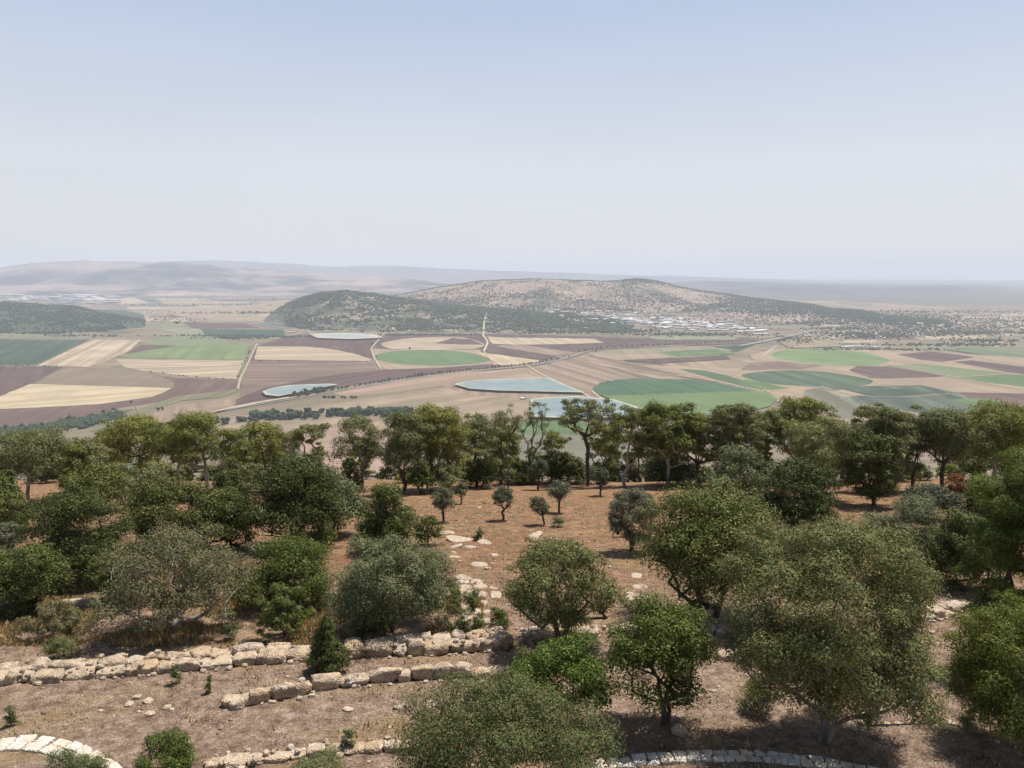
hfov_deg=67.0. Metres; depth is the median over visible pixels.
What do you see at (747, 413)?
pine tree
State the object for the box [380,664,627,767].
bush
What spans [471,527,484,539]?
weed
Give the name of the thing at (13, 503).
oak tree
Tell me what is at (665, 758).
stone wall
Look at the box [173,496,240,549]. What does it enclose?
oak tree
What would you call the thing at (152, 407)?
field
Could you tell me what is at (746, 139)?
sky
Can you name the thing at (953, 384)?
field
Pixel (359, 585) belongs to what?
bush
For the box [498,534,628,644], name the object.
wild pistachio
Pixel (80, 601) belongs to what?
stone wall
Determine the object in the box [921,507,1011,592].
bush
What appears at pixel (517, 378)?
pond bank
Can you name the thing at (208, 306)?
field
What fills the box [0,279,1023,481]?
valley floor
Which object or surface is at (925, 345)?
field
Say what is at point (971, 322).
field
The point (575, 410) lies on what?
pine tree
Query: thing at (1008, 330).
field
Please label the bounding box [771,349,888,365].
field
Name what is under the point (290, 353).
field
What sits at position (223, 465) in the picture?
pine tree
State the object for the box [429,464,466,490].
bush
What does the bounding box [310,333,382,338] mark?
pond bank
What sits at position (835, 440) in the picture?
pine tree
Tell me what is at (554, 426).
field
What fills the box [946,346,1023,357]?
field
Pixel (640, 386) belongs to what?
field
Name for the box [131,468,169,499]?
bush
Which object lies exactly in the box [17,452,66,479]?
pine tree
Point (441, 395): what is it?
field
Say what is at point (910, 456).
pine tree
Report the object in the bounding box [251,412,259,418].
plain tree
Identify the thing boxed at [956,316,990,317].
field
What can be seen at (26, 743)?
paved path
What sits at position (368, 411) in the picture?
plain tree
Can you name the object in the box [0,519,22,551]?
olive tree
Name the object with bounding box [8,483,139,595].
oak tree
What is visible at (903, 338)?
field
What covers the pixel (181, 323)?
field
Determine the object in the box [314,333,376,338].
pond bank
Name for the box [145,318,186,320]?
field
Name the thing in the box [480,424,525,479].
pine tree
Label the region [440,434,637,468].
field
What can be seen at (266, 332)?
field
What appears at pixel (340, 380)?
field
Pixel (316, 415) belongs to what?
plain tree
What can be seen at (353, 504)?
oak tree
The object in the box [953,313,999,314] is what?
field
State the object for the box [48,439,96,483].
pine tree
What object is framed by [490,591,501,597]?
rock
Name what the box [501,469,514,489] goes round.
olive tree
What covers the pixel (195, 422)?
pine tree
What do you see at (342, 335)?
pond water
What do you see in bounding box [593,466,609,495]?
olive tree
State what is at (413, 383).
field
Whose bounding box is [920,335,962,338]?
field
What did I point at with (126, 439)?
pine tree
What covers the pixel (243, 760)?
stone wall
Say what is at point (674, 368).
field
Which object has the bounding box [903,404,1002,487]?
pine tree
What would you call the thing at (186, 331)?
field
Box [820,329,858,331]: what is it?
field
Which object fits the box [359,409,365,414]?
plain tree
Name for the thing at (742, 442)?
pine tree
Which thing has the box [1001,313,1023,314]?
field
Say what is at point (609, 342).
field
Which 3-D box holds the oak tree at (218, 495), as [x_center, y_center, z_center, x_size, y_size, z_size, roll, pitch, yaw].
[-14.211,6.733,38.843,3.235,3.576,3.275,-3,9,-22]
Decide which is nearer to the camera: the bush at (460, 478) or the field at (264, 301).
the bush at (460, 478)
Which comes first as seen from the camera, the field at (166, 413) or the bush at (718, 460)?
the bush at (718, 460)
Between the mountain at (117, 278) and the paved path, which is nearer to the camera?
the paved path
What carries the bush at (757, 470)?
on the hillside
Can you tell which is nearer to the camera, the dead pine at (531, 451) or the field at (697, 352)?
the dead pine at (531, 451)
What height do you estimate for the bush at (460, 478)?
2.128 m
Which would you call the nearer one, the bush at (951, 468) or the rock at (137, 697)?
the rock at (137, 697)
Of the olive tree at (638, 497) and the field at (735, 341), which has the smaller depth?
the olive tree at (638, 497)
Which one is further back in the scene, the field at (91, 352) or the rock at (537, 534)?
the field at (91, 352)
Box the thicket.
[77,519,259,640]
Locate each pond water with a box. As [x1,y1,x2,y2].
[265,384,330,394]
[322,334,370,337]
[459,378,580,391]
[533,397,634,416]
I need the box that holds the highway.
[740,329,828,345]
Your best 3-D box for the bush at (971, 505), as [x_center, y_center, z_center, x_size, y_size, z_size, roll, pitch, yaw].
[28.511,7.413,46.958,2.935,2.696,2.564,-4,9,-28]
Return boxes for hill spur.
[232,300,291,320]
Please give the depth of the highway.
5219.52 m
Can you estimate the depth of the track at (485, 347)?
5369.39 m
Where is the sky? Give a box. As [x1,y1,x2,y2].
[0,0,1023,279]
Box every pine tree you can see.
[0,424,79,500]
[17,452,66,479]
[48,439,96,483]
[66,436,129,482]
[91,430,131,469]
[94,407,173,468]
[129,428,196,476]
[147,417,204,486]
[153,408,236,488]
[208,428,256,475]
[217,443,260,478]
[237,420,292,483]
[268,429,304,476]
[279,423,331,465]
[325,412,389,489]
[371,410,436,493]
[405,425,443,468]
[406,401,481,489]
[446,413,505,486]
[461,437,491,464]
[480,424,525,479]
[536,429,572,481]
[556,397,618,485]
[581,423,626,473]
[597,404,653,485]
[619,427,661,481]
[632,419,669,479]
[634,399,699,485]
[670,412,729,471]
[670,422,709,468]
[693,402,771,481]
[730,424,771,478]
[741,409,786,468]
[770,395,839,457]
[775,412,857,491]
[824,425,851,478]
[836,401,929,485]
[871,415,915,460]
[898,433,929,487]
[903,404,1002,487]
[927,412,983,475]
[927,587,1023,752]
[946,398,1023,477]
[951,444,1023,620]
[1006,408,1023,453]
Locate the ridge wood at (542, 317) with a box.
[276,289,633,331]
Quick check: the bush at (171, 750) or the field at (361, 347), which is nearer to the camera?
the bush at (171, 750)
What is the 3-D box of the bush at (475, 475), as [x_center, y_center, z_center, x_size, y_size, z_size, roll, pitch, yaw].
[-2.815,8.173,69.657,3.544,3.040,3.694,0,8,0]
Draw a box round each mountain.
[0,260,460,295]
[163,260,866,283]
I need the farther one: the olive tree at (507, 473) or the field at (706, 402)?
the field at (706, 402)
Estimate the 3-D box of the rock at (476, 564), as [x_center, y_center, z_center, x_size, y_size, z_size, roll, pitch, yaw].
[-1.488,8.166,34.832,0.803,0.123,0.509,6,18,3]
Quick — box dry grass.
[0,592,484,646]
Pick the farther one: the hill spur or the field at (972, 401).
the hill spur
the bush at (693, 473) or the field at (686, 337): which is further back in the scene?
the field at (686, 337)
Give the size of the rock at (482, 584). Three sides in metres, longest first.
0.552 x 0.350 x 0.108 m
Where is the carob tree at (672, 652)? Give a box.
[602,584,724,725]
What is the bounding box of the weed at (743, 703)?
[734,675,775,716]
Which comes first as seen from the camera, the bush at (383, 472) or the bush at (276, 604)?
the bush at (276, 604)
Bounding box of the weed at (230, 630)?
[218,622,239,641]
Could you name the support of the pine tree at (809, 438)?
on the hillside
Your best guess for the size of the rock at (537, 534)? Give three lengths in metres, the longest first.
1.891 x 0.733 x 0.081 m
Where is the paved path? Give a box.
[0,734,121,767]
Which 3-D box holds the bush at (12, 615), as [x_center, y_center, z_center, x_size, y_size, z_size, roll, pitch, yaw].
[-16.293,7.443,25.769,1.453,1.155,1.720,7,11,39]
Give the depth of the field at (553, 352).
4517.96 m
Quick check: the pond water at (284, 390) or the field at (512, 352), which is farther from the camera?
the field at (512, 352)
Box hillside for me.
[0,479,1023,767]
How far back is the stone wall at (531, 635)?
23.57 m
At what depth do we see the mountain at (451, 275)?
30116.84 m
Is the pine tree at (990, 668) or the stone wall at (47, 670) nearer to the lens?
the pine tree at (990, 668)
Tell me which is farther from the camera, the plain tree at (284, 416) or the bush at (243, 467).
the plain tree at (284, 416)
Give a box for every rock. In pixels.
[124,701,134,706]
[132,694,141,699]
[142,697,153,703]
[145,710,155,715]
[163,704,171,709]
[228,699,244,710]
[342,706,352,711]
[393,705,403,709]
[425,700,436,709]
[440,531,454,533]
[446,535,472,541]
[450,543,462,547]
[456,574,472,579]
[464,545,475,548]
[470,562,487,566]
[476,582,487,586]
[477,539,491,543]
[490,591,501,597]
[529,531,542,537]
[626,592,638,598]
[631,573,641,577]
[632,584,647,588]
[671,723,687,736]
[772,722,781,728]
[848,724,857,730]
[946,719,955,725]
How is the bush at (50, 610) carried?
on the hillside
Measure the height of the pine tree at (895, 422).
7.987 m
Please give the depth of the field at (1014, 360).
3986.99 m
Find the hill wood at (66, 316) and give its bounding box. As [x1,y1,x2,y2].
[0,300,146,333]
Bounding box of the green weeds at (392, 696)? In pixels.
[4,494,976,767]
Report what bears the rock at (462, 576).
on the hillside
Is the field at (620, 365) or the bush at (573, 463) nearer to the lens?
the bush at (573, 463)
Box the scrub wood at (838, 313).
[391,278,953,327]
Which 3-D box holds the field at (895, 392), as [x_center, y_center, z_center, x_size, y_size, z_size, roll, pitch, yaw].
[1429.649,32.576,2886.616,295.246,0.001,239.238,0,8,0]
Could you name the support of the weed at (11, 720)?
on the hillside
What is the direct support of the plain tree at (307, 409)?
on the field at (441, 395)
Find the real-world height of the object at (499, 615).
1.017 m
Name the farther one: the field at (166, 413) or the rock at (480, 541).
the field at (166, 413)
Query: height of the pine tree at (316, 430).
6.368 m
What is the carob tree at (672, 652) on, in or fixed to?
on the hillside
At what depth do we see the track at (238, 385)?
3608.03 m
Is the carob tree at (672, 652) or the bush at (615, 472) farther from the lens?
the bush at (615, 472)
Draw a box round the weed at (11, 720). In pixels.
[1,705,19,727]
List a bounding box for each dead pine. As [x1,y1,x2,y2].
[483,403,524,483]
[518,400,550,461]
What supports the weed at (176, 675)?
on the hillside
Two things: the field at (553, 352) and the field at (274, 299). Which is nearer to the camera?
the field at (553, 352)
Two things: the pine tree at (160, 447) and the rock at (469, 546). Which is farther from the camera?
the pine tree at (160, 447)
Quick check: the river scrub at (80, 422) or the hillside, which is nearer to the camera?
the hillside
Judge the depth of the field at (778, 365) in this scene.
3694.78 m
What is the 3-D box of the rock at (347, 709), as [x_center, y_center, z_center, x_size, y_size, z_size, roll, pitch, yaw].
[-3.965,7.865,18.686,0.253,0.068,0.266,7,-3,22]
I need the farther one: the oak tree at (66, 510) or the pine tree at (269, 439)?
the pine tree at (269, 439)
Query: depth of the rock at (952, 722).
17.93 m
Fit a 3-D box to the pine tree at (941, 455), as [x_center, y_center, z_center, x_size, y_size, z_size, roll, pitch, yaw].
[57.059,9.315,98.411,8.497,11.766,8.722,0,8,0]
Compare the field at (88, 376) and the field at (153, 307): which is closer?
the field at (88, 376)
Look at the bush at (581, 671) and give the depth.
17.23 m
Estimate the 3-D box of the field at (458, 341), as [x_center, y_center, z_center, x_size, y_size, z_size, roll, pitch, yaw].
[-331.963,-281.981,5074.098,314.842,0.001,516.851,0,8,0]
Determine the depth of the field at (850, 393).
2868.50 m
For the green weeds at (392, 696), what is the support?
on the hillside
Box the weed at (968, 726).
[956,708,978,731]
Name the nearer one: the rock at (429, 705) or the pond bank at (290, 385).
the rock at (429, 705)
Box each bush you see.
[0,469,21,493]
[0,474,25,514]
[0,539,77,611]
[0,589,45,620]
[9,596,81,641]
[24,464,61,483]
[37,633,83,659]
[44,747,113,767]
[55,472,79,490]
[57,460,107,480]
[81,552,133,602]
[103,467,138,480]
[127,459,185,484]
[127,462,171,479]
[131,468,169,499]
[132,726,198,767]
[180,457,203,480]
[197,463,224,480]
[203,468,251,501]
[218,531,336,613]
[231,461,266,497]
[234,450,270,479]
[251,581,317,637]
[260,561,299,602]
[291,741,348,767]
[319,529,460,637]
[338,451,375,479]
[339,456,362,492]
[351,590,394,636]
[373,456,398,479]
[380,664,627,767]
[394,467,414,483]
[405,459,435,493]
[411,515,445,545]
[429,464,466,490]
[435,586,485,632]
[451,461,469,480]
[461,457,498,487]
[495,455,532,485]
[504,628,621,720]
[507,460,536,484]
[525,451,553,481]
[546,451,573,482]
[548,452,585,482]
[568,464,606,484]
[590,458,640,481]
[612,452,639,481]
[635,455,697,486]
[644,454,681,481]
[680,469,708,487]
[699,465,711,477]
[709,456,723,474]
[738,459,769,478]
[830,450,855,479]
[855,492,979,592]
[899,470,917,481]
[900,481,969,521]
[914,469,933,481]
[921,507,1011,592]
[933,463,966,477]
[940,473,969,500]
[954,454,990,478]
[954,486,998,520]
[983,456,1020,477]
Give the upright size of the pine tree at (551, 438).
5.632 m
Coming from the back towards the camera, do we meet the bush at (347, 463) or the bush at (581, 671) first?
the bush at (347, 463)
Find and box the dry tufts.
[0,492,1021,767]
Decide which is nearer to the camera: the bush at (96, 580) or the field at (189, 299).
the bush at (96, 580)
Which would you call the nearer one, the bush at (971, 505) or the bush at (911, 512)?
the bush at (911, 512)
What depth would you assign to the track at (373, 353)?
4298.16 m
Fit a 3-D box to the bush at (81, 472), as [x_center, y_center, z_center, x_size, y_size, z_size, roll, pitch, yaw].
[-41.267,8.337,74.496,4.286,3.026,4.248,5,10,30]
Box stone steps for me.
[456,579,496,632]
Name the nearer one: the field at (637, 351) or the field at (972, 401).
the field at (972, 401)
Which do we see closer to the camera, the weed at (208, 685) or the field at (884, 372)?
the weed at (208, 685)
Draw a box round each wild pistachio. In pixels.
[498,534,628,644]
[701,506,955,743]
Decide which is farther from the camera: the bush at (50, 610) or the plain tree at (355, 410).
the plain tree at (355, 410)
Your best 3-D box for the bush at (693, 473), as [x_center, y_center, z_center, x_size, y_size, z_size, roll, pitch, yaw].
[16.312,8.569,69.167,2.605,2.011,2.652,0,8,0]
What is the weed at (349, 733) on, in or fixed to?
on the hillside
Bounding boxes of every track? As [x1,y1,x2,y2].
[210,396,296,412]
[237,343,257,388]
[371,332,384,368]
[482,314,488,350]
[528,366,589,396]
[600,365,779,394]
[821,386,948,396]
[888,364,1023,389]
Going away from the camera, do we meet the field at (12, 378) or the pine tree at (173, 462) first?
the pine tree at (173, 462)
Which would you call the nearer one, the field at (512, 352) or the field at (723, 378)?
the field at (723, 378)
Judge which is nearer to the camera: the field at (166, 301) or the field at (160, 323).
the field at (160, 323)
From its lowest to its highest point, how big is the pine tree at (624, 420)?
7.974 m
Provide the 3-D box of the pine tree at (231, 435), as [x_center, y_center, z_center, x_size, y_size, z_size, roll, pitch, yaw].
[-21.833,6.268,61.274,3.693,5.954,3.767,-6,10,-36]
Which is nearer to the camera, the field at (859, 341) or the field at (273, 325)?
the field at (859, 341)
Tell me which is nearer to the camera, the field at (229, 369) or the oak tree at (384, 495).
the oak tree at (384, 495)
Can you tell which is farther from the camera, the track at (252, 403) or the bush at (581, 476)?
the track at (252, 403)
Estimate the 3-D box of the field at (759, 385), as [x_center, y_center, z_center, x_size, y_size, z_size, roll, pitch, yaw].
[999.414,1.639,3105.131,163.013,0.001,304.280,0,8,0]
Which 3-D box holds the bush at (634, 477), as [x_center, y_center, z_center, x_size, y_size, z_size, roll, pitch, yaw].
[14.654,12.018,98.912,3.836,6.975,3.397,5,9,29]
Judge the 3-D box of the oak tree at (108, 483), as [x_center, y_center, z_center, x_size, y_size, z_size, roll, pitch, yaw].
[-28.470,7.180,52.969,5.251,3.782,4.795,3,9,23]
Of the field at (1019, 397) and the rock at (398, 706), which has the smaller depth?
the rock at (398, 706)
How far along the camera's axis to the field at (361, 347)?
4835.73 m
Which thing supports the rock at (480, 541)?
on the hillside
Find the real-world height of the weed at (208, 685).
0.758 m
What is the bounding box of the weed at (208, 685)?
[203,674,213,693]
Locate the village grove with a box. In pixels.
[4,295,1023,350]
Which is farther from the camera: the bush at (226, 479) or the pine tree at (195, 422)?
the pine tree at (195, 422)
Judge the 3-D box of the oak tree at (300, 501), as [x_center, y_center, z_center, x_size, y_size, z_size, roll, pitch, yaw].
[-11.046,5.940,38.729,5.822,5.418,6.058,0,8,0]
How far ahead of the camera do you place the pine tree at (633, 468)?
97.26 m
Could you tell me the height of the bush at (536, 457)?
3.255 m
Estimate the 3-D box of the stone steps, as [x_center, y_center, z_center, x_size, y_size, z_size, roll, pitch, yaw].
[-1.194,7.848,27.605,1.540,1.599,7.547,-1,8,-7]
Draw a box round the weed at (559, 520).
[549,516,565,527]
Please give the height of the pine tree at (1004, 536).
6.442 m
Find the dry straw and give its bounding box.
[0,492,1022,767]
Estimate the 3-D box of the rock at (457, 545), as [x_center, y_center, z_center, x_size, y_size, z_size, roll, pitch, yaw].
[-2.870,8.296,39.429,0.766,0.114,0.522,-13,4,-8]
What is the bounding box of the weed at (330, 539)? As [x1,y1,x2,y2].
[313,527,338,544]
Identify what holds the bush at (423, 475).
on the hillside
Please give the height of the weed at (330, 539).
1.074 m
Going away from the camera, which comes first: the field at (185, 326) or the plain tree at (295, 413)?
the plain tree at (295, 413)
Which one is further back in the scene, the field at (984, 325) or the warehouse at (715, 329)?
the field at (984, 325)
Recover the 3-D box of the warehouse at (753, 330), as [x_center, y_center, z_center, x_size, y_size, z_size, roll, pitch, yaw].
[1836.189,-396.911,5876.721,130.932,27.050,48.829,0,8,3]
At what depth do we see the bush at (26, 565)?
25.55 m
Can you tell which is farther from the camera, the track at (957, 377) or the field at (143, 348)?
the field at (143, 348)
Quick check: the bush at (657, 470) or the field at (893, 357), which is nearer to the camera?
the bush at (657, 470)
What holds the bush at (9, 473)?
on the hillside
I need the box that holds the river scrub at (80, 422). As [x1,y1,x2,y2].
[0,407,126,441]
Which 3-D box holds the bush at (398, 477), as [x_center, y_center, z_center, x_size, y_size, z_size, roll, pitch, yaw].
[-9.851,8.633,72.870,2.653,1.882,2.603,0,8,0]
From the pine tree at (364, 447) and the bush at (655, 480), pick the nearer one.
the pine tree at (364, 447)
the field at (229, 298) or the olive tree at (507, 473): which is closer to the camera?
the olive tree at (507, 473)
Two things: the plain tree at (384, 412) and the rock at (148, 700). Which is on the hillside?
the rock at (148, 700)
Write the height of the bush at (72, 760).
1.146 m
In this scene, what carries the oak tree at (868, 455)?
on the hillside
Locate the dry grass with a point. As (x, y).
(161, 635)
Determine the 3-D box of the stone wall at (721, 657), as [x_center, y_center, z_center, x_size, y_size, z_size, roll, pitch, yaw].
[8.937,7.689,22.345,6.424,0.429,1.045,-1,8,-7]
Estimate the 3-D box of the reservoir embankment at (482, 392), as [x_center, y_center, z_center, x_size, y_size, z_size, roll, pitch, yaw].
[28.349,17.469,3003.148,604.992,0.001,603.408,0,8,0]
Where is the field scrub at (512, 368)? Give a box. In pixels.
[2,349,1009,402]
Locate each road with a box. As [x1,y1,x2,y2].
[164,342,753,425]
[169,313,314,332]
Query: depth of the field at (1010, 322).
6965.73 m
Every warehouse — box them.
[103,301,120,302]
[707,329,724,330]
[744,330,762,331]
[752,333,767,334]
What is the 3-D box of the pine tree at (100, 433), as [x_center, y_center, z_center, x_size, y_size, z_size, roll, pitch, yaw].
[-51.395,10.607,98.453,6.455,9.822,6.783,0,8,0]
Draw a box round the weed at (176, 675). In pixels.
[168,664,182,683]
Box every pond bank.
[262,383,336,395]
[263,384,335,395]
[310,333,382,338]
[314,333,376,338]
[455,377,585,392]
[456,378,581,391]
[530,396,637,418]
[531,396,635,416]
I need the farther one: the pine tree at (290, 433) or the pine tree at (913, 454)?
the pine tree at (290, 433)
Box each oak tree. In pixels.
[0,489,30,531]
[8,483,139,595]
[58,459,136,511]
[112,470,214,539]
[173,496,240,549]
[194,485,261,548]
[224,450,351,543]
[292,474,370,532]
[351,480,418,550]
[623,471,793,617]
[700,442,776,505]
[748,451,849,534]
[837,425,909,505]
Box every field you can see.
[0,301,46,302]
[0,339,87,364]
[0,366,61,395]
[0,367,241,429]
[0,384,170,408]
[2,333,93,338]
[35,367,174,386]
[38,339,139,366]
[49,431,237,477]
[84,307,121,309]
[91,388,239,430]
[113,455,136,469]
[116,298,148,304]
[116,359,243,378]
[118,344,253,359]
[125,345,173,353]
[127,307,186,308]
[132,336,231,351]
[135,398,238,422]
[137,298,159,301]
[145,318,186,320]
[145,322,179,324]
[156,299,214,304]
[160,326,203,334]
[164,315,178,317]
[167,298,209,299]
[168,306,250,321]
[170,325,190,327]
[173,321,212,324]
[184,322,259,328]
[189,367,550,435]
[195,305,223,306]
[201,329,284,338]
[212,297,248,297]
[214,298,250,299]
[214,301,248,302]
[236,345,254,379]
[236,364,510,405]
[240,361,376,397]
[250,334,380,360]
[252,298,293,299]
[254,346,371,360]
[255,301,275,302]
[255,323,292,328]
[299,424,422,475]
[331,368,546,395]
[373,349,492,369]
[375,334,490,352]
[375,350,489,365]
[381,337,483,349]
[438,338,483,344]
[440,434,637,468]
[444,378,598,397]
[480,346,556,359]
[480,353,538,365]
[486,334,668,352]
[487,336,603,344]
[497,345,573,355]
[515,420,589,434]
[533,358,640,394]
[577,355,721,383]
[588,347,731,359]
[593,378,753,395]
[599,354,670,359]
[604,391,777,415]
[621,356,730,362]
[640,338,757,345]
[640,365,769,393]
[641,334,738,339]
[660,359,753,367]
[664,349,735,356]
[681,369,763,389]
[701,368,785,402]
[715,345,751,350]
[741,361,823,369]
[741,379,786,389]
[742,370,872,386]
[750,348,1023,423]
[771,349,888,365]
[780,336,844,347]
[802,387,859,418]
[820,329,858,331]
[823,385,979,412]
[828,389,861,396]
[842,340,875,342]
[850,336,915,339]
[850,366,941,378]
[856,388,932,397]
[875,377,1023,392]
[890,364,1001,376]
[898,351,971,361]
[899,347,930,350]
[915,343,979,346]
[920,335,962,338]
[934,348,959,351]
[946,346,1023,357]
[948,398,998,406]
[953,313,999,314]
[953,321,988,323]
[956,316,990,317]
[956,360,1023,373]
[959,392,1023,407]
[960,335,987,338]
[960,374,1023,386]
[962,324,1010,325]
[976,356,1023,365]
[984,343,1021,346]
[985,329,1023,330]
[991,332,1023,335]
[996,322,1023,323]
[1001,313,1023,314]
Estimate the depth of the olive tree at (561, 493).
51.84 m
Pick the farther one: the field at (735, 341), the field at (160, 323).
the field at (160, 323)
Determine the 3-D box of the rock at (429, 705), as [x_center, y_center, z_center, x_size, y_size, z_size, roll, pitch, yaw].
[-1.960,7.841,18.848,0.326,0.136,0.367,7,20,-8]
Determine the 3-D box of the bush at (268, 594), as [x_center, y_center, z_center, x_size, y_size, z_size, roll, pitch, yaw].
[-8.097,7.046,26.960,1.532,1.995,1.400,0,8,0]
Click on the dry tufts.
(492, 656)
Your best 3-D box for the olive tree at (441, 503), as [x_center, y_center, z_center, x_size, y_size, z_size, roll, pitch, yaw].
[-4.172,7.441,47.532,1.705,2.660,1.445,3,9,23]
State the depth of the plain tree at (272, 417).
2356.24 m
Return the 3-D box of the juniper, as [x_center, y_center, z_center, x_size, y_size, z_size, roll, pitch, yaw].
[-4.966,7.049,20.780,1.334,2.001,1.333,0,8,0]
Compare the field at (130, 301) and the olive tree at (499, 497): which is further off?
the field at (130, 301)
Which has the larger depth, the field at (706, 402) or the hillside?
the field at (706, 402)
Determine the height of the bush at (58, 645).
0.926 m
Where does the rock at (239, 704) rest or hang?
on the hillside
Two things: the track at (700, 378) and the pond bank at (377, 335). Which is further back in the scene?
the pond bank at (377, 335)
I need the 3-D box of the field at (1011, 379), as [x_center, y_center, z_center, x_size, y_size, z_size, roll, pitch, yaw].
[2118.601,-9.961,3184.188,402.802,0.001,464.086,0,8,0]
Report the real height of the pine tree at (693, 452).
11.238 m
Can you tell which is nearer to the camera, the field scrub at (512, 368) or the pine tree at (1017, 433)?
the pine tree at (1017, 433)
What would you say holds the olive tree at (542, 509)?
on the hillside
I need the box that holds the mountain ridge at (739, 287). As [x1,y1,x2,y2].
[667,281,1007,293]
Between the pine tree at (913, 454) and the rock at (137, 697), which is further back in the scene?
the pine tree at (913, 454)
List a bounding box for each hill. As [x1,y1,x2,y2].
[0,302,145,333]
[263,291,633,332]
[398,279,953,328]
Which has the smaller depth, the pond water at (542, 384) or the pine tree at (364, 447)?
the pine tree at (364, 447)
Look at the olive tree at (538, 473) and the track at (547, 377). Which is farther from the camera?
the track at (547, 377)
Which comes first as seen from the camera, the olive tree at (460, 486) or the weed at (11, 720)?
the weed at (11, 720)
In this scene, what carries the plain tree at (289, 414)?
on the field at (441, 395)
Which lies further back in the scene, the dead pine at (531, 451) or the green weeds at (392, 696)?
the dead pine at (531, 451)
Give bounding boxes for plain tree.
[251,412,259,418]
[265,412,273,417]
[268,415,276,419]
[279,414,287,419]
[286,411,294,418]
[291,410,297,417]
[300,413,307,418]
[303,407,310,413]
[312,413,320,418]
[345,410,352,415]
[351,408,358,413]
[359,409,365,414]
[365,408,372,414]
[380,409,388,415]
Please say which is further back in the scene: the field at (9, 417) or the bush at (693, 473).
the field at (9, 417)
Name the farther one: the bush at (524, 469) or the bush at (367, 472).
the bush at (367, 472)
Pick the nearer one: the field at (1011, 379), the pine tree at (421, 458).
the pine tree at (421, 458)
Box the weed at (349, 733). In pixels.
[340,728,355,746]
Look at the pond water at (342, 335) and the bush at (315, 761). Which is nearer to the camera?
the bush at (315, 761)
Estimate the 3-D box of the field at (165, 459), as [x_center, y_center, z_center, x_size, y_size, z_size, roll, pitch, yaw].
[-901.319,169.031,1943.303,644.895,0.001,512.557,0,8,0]
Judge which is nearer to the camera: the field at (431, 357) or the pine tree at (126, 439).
the pine tree at (126, 439)
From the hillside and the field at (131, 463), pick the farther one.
the field at (131, 463)
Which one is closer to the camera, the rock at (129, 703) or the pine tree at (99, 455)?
the rock at (129, 703)
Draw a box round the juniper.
[303,612,352,672]
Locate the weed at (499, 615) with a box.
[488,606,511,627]
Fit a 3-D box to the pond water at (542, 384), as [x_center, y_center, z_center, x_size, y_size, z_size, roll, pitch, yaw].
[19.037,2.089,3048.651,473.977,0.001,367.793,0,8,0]
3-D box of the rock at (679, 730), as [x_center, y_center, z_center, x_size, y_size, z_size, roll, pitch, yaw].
[3.781,7.831,17.432,0.386,0.307,0.295,1,4,29]
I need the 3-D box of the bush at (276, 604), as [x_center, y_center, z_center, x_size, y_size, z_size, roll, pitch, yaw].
[-7.024,6.999,23.625,1.854,2.064,1.784,0,8,0]
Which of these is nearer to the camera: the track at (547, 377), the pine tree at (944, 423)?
the pine tree at (944, 423)
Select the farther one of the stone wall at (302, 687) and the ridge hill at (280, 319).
the ridge hill at (280, 319)
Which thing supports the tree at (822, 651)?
on the hillside
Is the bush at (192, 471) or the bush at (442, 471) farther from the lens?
the bush at (192, 471)
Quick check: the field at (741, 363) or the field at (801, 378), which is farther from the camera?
the field at (741, 363)
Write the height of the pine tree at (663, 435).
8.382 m
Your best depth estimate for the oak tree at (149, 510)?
38.13 m
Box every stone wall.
[0,598,94,613]
[0,642,311,685]
[204,735,427,767]
[220,661,511,707]
[343,626,513,659]
[519,616,793,645]
[579,749,877,767]
[715,642,929,662]
[921,600,1008,622]
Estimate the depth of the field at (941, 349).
4479.28 m
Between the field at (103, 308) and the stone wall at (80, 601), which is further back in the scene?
the field at (103, 308)
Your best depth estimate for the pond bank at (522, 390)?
2996.52 m
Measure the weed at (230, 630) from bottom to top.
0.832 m
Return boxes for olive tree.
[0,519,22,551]
[430,487,457,521]
[454,482,467,503]
[491,484,513,519]
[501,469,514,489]
[526,459,549,489]
[526,495,549,524]
[546,479,572,512]
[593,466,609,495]
[607,486,660,551]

